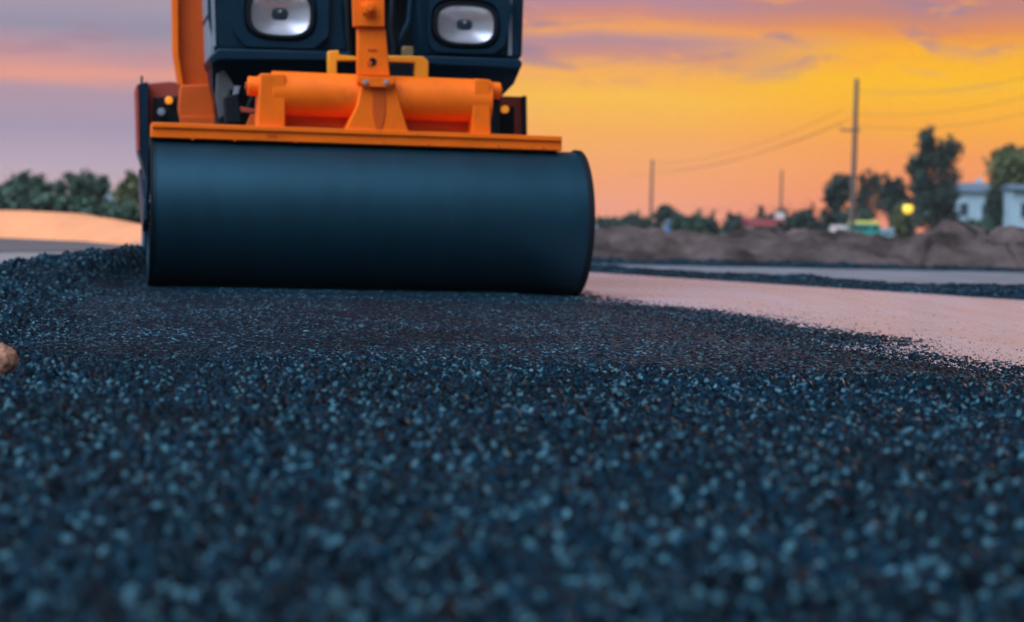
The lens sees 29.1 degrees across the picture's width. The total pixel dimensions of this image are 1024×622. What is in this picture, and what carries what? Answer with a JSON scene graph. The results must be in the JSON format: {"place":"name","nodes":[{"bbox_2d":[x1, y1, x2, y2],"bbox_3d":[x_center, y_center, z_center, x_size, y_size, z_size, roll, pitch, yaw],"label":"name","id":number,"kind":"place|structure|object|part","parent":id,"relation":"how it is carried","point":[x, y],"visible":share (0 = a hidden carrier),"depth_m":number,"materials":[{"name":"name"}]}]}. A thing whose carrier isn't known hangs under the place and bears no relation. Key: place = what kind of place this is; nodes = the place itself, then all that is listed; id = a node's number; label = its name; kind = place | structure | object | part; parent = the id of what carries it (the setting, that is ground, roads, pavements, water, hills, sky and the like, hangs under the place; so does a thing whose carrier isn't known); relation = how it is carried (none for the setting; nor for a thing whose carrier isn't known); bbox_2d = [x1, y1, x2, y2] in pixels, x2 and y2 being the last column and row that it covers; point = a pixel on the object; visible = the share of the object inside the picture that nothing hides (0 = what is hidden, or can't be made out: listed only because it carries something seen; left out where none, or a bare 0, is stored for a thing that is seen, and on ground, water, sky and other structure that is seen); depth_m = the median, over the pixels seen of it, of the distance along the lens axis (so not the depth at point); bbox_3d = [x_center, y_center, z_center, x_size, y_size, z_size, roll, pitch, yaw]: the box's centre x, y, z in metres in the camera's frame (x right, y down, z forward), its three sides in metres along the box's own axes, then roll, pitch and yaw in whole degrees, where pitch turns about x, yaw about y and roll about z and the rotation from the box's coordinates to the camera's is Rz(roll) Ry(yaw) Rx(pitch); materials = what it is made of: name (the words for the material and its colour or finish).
{"place":"outdoors","nodes":[
{"label":"outdoors","id":0,"kind":"place"},
{"bbox_2d":[0,252,62,262],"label":"pavement","id":1,"kind":"structure","parent":0,"point":[6,256],"depth_m":19.18,"materials":[{"name":"grey concrete"}]},
{"bbox_2d":[0,238,120,251],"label":"shoulder","id":2,"kind":"object","parent":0,"point":[21,245],"visible":0.38,"depth_m":24.24},
{"bbox_2d":[0,210,141,244],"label":"sand bank","id":3,"kind":"structure","parent":0,"point":[50,225],"depth_m":29.27,"materials":[{"name":"beige sand"}]},
{"bbox_2d":[0,0,1023,232],"label":"sky","id":4,"kind":"structure","parent":0,"point":[624,84],"materials":[{"name":"orange"}]},
{"bbox_2d":[130,243,1023,375],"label":"road","id":5,"kind":"structure","parent":0,"point":[986,318],"depth_m":10.18,"materials":[{"name":"concrete"}]},
{"bbox_2d":[134,0,594,295],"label":"road roller","id":6,"kind":"object","parent":5,"relation":"on","point":[360,144],"visible":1,"depth_m":10.54,"materials":[{"name":"metal"}]},
{"bbox_2d":[0,243,1023,621],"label":"asphalt mat","id":7,"kind":"object","parent":5,"relation":"on","point":[250,455],"visible":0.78,"depth_m":2.91,"materials":[{"name":"black asphalt"}]},
{"bbox_2d":[0,343,18,375],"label":"rock","id":8,"kind":"object","parent":7,"relation":"on","point":[9,359],"visible":1,"depth_m":4.34,"materials":[{"name":"brown stone"}]},
{"bbox_2d":[663,213,681,231],"bbox_3d":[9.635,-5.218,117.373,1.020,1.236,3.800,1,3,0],"label":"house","id":9,"kind":"structure","parent":0,"point":[666,222],"depth_m":116.81,"materials":[{"name":"blue glass"}]},
{"bbox_2d":[740,212,790,232],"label":"truck","id":10,"kind":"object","parent":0,"point":[758,223],"depth_m":112.90,"materials":[{"name":"red metal"}]},
{"bbox_2d":[659,227,922,237],"bbox_3d":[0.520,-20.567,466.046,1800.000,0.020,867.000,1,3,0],"label":"meadow","id":11,"kind":"structure","parent":0,"point":[722,232],"depth_m":158.91,"materials":[{"name":"green plant"}]},
{"bbox_2d":[0,182,22,202],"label":"tree","id":12,"kind":"object","parent":11,"relation":"on","point":[8,189],"visible":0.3,"depth_m":71.47,"materials":[{"name":"green plant"}]},
{"bbox_2d":[0,190,32,210],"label":"bush","id":13,"kind":"object","parent":11,"relation":"on","point":[7,204],"visible":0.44,"depth_m":55.72,"materials":[{"name":"green plant"}]},
{"bbox_2d":[1,169,58,197],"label":"tree","id":14,"kind":"object","parent":11,"relation":"on","point":[35,184],"visible":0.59,"depth_m":74.50,"materials":[{"name":"green plant"}]},
{"bbox_2d":[16,191,58,211],"bbox_3d":[-14.000,-3.010,58.020,1.325,1.242,1.286,1,3,0],"label":"bush","id":15,"kind":"object","parent":11,"relation":"on","point":[46,203],"visible":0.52,"depth_m":57.70,"materials":[{"name":"green plant"}]},
{"bbox_2d":[36,189,65,209],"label":"bush","id":16,"kind":"object","parent":11,"relation":"on","point":[52,195],"visible":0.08,"depth_m":67.32,"materials":[{"name":"green plant"}]},
{"bbox_2d":[53,170,95,201],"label":"tree","id":17,"kind":"object","parent":11,"relation":"on","point":[75,186],"visible":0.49,"depth_m":77.77,"materials":[{"name":"green plant"}]},
{"bbox_2d":[54,192,98,212],"bbox_3d":[-13.228,-3.068,59.913,1.620,1.092,1.403,1,3,0],"label":"bush","id":18,"kind":"object","parent":11,"relation":"on","point":[65,204],"visible":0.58,"depth_m":59.66,"materials":[{"name":"green plant"}]},
{"bbox_2d":[77,166,111,205],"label":"tree","id":19,"kind":"object","parent":11,"relation":"on","point":[101,184],"visible":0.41,"depth_m":79.67,"materials":[{"name":"green plant"}]},
{"bbox_2d":[73,195,125,219],"bbox_3d":[-11.280,-2.759,54.103,1.403,1.129,1.275,1,3,0],"label":"bush","id":20,"kind":"object","parent":11,"relation":"on","point":[105,210],"visible":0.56,"depth_m":53.82,"materials":[{"name":"green plant"}]},
{"bbox_2d":[99,196,139,221],"bbox_3d":[-11.281,-2.808,55.881,1.342,1.214,1.230,2,3,19],"label":"bush","id":21,"kind":"object","parent":11,"relation":"on","point":[128,207],"visible":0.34,"depth_m":55.65,"materials":[{"name":"green plant"}]},
{"bbox_2d":[109,169,138,206],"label":"tree","id":22,"kind":"object","parent":11,"relation":"on","point":[128,187],"visible":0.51,"depth_m":69.44,"materials":[{"name":"green plant"}]},
{"bbox_2d":[130,204,140,223],"bbox_3d":[-11.157,-2.876,57.914,1.422,0.984,1.233,3,3,29],"label":"bush","id":23,"kind":"object","parent":11,"relation":"on","point":[135,218],"visible":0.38,"depth_m":57.49,"materials":[{"name":"green plant"}]},
{"bbox_2d":[595,213,626,228],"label":"bush","id":24,"kind":"object","parent":11,"relation":"on","point":[603,222],"visible":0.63,"depth_m":110.21,"materials":[{"name":"green plant"}]},
{"bbox_2d":[628,210,640,218],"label":"bush","id":25,"kind":"object","parent":11,"relation":"on","point":[636,213],"visible":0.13,"depth_m":123.74,"materials":[{"name":"green plant"}]},
{"bbox_2d":[621,213,661,227],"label":"bush","id":26,"kind":"object","parent":11,"relation":"on","point":[642,222],"visible":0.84,"depth_m":107.21,"materials":[{"name":"green plant"}]},
{"bbox_2d":[649,159,653,220],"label":"utility pole","id":27,"kind":"object","parent":11,"relation":"on","point":[651,196],"visible":0.74,"depth_m":149.66,"materials":[{"name":"brown wood"}]},
{"bbox_2d":[667,109,843,162],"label":"power line","id":28,"kind":"object","parent":27,"relation":"attached to","point":[762,142],"visible":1,"depth_m":114.59,"materials":[{"name":"metal"}]},
{"bbox_2d":[674,118,849,169],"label":"power line","id":29,"kind":"object","parent":27,"relation":"attached to","point":[766,150],"visible":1,"depth_m":115.22,"materials":[{"name":"metal"}]},
{"bbox_2d":[652,204,678,225],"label":"tree","id":30,"kind":"object","parent":11,"relation":"on","point":[665,210],"visible":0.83,"depth_m":119.48,"materials":[{"name":"green plant"}]},
{"bbox_2d":[668,206,709,231],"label":"bush","id":31,"kind":"object","parent":11,"relation":"on","point":[678,221],"visible":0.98,"depth_m":110.55,"materials":[{"name":"green plant"}]},
{"bbox_2d":[687,206,721,234],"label":"bush","id":32,"kind":"object","parent":11,"relation":"on","point":[716,229],"visible":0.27,"depth_m":113.86,"materials":[{"name":"green plant"}]},
{"bbox_2d":[706,209,717,233],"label":"tree","id":33,"kind":"object","parent":11,"relation":"on","point":[713,217],"visible":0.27,"depth_m":129.81,"materials":[{"name":"green plant"}]},
{"bbox_2d":[721,204,759,233],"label":"bush","id":34,"kind":"object","parent":11,"relation":"on","point":[732,223],"visible":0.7,"depth_m":116.13,"materials":[{"name":"green plant"}]},
{"bbox_2d":[752,205,765,218],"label":"tree","id":35,"kind":"object","parent":11,"relation":"on","point":[760,214],"visible":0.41,"depth_m":139.66,"materials":[{"name":"green plant"}]},
{"bbox_2d":[753,201,786,218],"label":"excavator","id":36,"kind":"object","parent":11,"relation":"on","point":[769,216],"visible":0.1,"depth_m":119.73,"materials":[{"name":"white metal"}]},
{"bbox_2d":[779,170,782,208],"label":"utility pole","id":37,"kind":"object","parent":11,"relation":"on","point":[781,183],"visible":0.6,"depth_m":149.66,"materials":[{"name":"brown wood"}]},
{"bbox_2d":[780,206,788,217],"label":"tree","id":38,"kind":"object","parent":11,"relation":"on","point":[785,211],"visible":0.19,"depth_m":141.59,"materials":[{"name":"green plant"}]},
{"bbox_2d":[775,200,816,230],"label":"bush","id":39,"kind":"object","parent":11,"relation":"on","point":[802,219],"visible":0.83,"depth_m":107.23,"materials":[{"name":"green plant"}]},
{"bbox_2d":[809,199,846,230],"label":"bush","id":40,"kind":"object","parent":11,"relation":"on","point":[828,217],"visible":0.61,"depth_m":110.37,"materials":[{"name":"green plant"}]},
{"bbox_2d":[819,172,856,212],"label":"tree","id":41,"kind":"object","parent":11,"relation":"on","point":[838,188],"visible":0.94,"depth_m":117.32,"materials":[{"name":"green plant"}]},
{"bbox_2d":[829,225,847,231],"bbox_3d":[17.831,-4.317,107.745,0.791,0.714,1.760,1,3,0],"label":"van","id":42,"kind":"object","parent":11,"relation":"on","point":[834,228],"visible":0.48,"depth_m":106.93,"materials":[{"name":"white metal"}]},
{"bbox_2d":[840,79,859,232],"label":"utility pole","id":43,"kind":"object","parent":11,"relation":"on","point":[855,129],"visible":0.91,"depth_m":99.64,"materials":[{"name":"brown wood"}]},
{"bbox_2d":[628,122,845,175],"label":"power line","id":44,"kind":"object","parent":43,"relation":"attached to","point":[732,160],"visible":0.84,"depth_m":129.18,"materials":[{"name":"metal"}]},
{"bbox_2d":[857,114,1021,128],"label":"power line","id":45,"kind":"object","parent":43,"relation":"attached to","point":[937,127],"visible":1,"depth_m":88.57,"materials":[{"name":"metal"}]},
{"bbox_2d":[855,97,1023,114],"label":"power line","id":46,"kind":"object","parent":43,"relation":"attached to","point":[949,111],"visible":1,"depth_m":85.67,"materials":[{"name":"metal"}]},
{"bbox_2d":[857,78,1022,92],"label":"power line","id":47,"kind":"object","parent":43,"relation":"attached to","point":[939,91],"visible":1,"depth_m":88.49,"materials":[{"name":"metal"}]},
{"bbox_2d":[838,200,880,225],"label":"bush","id":48,"kind":"object","parent":11,"relation":"on","point":[863,215],"visible":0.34,"depth_m":113.47,"materials":[{"name":"green plant"}]},
{"bbox_2d":[847,221,880,235],"bbox_3d":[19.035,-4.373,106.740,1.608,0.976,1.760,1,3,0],"label":"truck","id":49,"kind":"object","parent":11,"relation":"on","point":[870,227],"visible":0.36,"depth_m":105.89,"materials":[{"name":"teal paint"}]},
{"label":"window","id":50,"kind":"part","parent":49,"relation":"part of","materials":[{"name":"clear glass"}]},
{"bbox_2d":[855,167,881,220],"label":"tree","id":51,"kind":"object","parent":11,"relation":"on","point":[868,187],"visible":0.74,"depth_m":131.50,"materials":[{"name":"green plant"}]},
{"bbox_2d":[881,228,894,238],"bbox_3d":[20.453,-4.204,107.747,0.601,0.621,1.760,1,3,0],"label":"parked car","id":52,"kind":"object","parent":11,"relation":"on","point":[887,233],"visible":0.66,"depth_m":106.90,"materials":[{"name":"grey glass"}]},
{"bbox_2d":[873,171,912,227],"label":"tree","id":53,"kind":"object","parent":11,"relation":"on","point":[891,193],"visible":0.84,"depth_m":127.53,"materials":[{"name":"green plant"}]},
{"bbox_2d":[887,200,912,237],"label":"bush","id":54,"kind":"object","parent":11,"relation":"on","point":[899,215],"visible":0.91,"depth_m":111.55,"materials":[{"name":"green plant"}]},
{"bbox_2d":[903,202,912,237],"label":"street lamp","id":55,"kind":"object","parent":11,"relation":"on","point":[907,208],"visible":0.99,"depth_m":103.71,"materials":[{"name":"yellow metal"}]},
{"bbox_2d":[885,201,937,237],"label":"bush","id":56,"kind":"object","parent":11,"relation":"on","point":[917,221],"visible":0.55,"depth_m":116.80,"materials":[{"name":"green plant"}]},
{"bbox_2d":[901,124,964,230],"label":"tree","id":57,"kind":"object","parent":11,"relation":"on","point":[931,156],"visible":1,"depth_m":119.34,"materials":[{"name":"green plant"}]},
{"bbox_2d":[912,184,963,229],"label":"tree","id":58,"kind":"object","parent":11,"relation":"on","point":[956,211],"visible":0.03,"depth_m":123.50,"materials":[{"name":"green plant"}]},
{"bbox_2d":[936,211,969,224],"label":"bush","id":59,"kind":"object","parent":11,"relation":"on","point":[952,216],"visible":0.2,"depth_m":119.76,"materials":[{"name":"green plant"}]},
{"bbox_2d":[956,205,995,230],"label":"bush","id":60,"kind":"object","parent":11,"relation":"on","point":[987,224],"visible":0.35,"depth_m":107.57,"materials":[{"name":"green plant"}]},
{"bbox_2d":[984,178,1010,229],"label":"tree","id":61,"kind":"object","parent":11,"relation":"on","point":[993,199],"visible":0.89,"depth_m":107.75,"materials":[{"name":"green plant"}]},
{"bbox_2d":[981,142,1023,198],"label":"tree","id":62,"kind":"object","parent":11,"relation":"on","point":[1006,161],"visible":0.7,"depth_m":111.15,"materials":[{"name":"green plant"}]},
{"bbox_2d":[572,298,1023,376],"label":"loose gravel","id":63,"kind":"structure","parent":0,"point":[850,346],"depth_m":7.07,"materials":[{"name":"black gravel"}]},
{"bbox_2d":[592,219,1023,267],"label":"dirt bank","id":64,"kind":"structure","parent":0,"point":[950,242],"depth_m":23.19,"materials":[{"name":"brown soil"}]},
{"bbox_2d":[598,264,1023,284],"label":"shoulder","id":65,"kind":"object","parent":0,"point":[924,276],"visible":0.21,"depth_m":19.41},
{"bbox_2d":[953,178,991,221],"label":"house","id":66,"kind":"structure","parent":0,"point":[971,199],"depth_m":169.71,"materials":[{"name":"white paint"}]},
{"bbox_2d":[959,202,968,216],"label":"window","id":67,"kind":"structure","parent":66,"relation":"in","point":[964,206],"depth_m":169.65,"materials":[{"name":"grey glass"}]},
{"bbox_2d":[981,202,988,217],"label":"window","id":68,"kind":"structure","parent":66,"relation":"in","point":[983,204],"depth_m":169.65,"materials":[{"name":"grey glass"}]},
{"bbox_2d":[999,184,1023,227],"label":"house","id":69,"kind":"structure","parent":0,"point":[1013,197],"depth_m":105.86,"materials":[{"name":"white paint"}]},
{"bbox_2d":[1020,201,1023,218],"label":"window","id":70,"kind":"structure","parent":69,"relation":"in","point":[1021,202],"depth_m":105.78,"materials":[{"name":"grey glass"}]},
{"label":"ground","id":71,"kind":"structure","parent":0,"visible":0},
{"bbox_2d":[590,264,1023,299],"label":"asphalt windrow","id":72,"kind":"object","parent":71,"relation":"on","point":[1001,291],"visible":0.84,"depth_m":14.20,"materials":[{"name":"black asphalt"}]},
{"bbox_2d":[591,257,1023,272],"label":"asphalt windrow","id":73,"kind":"object","parent":71,"relation":"on","point":[740,263],"visible":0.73,"depth_m":22.10,"materials":[{"name":"black asphalt"}]}
]}

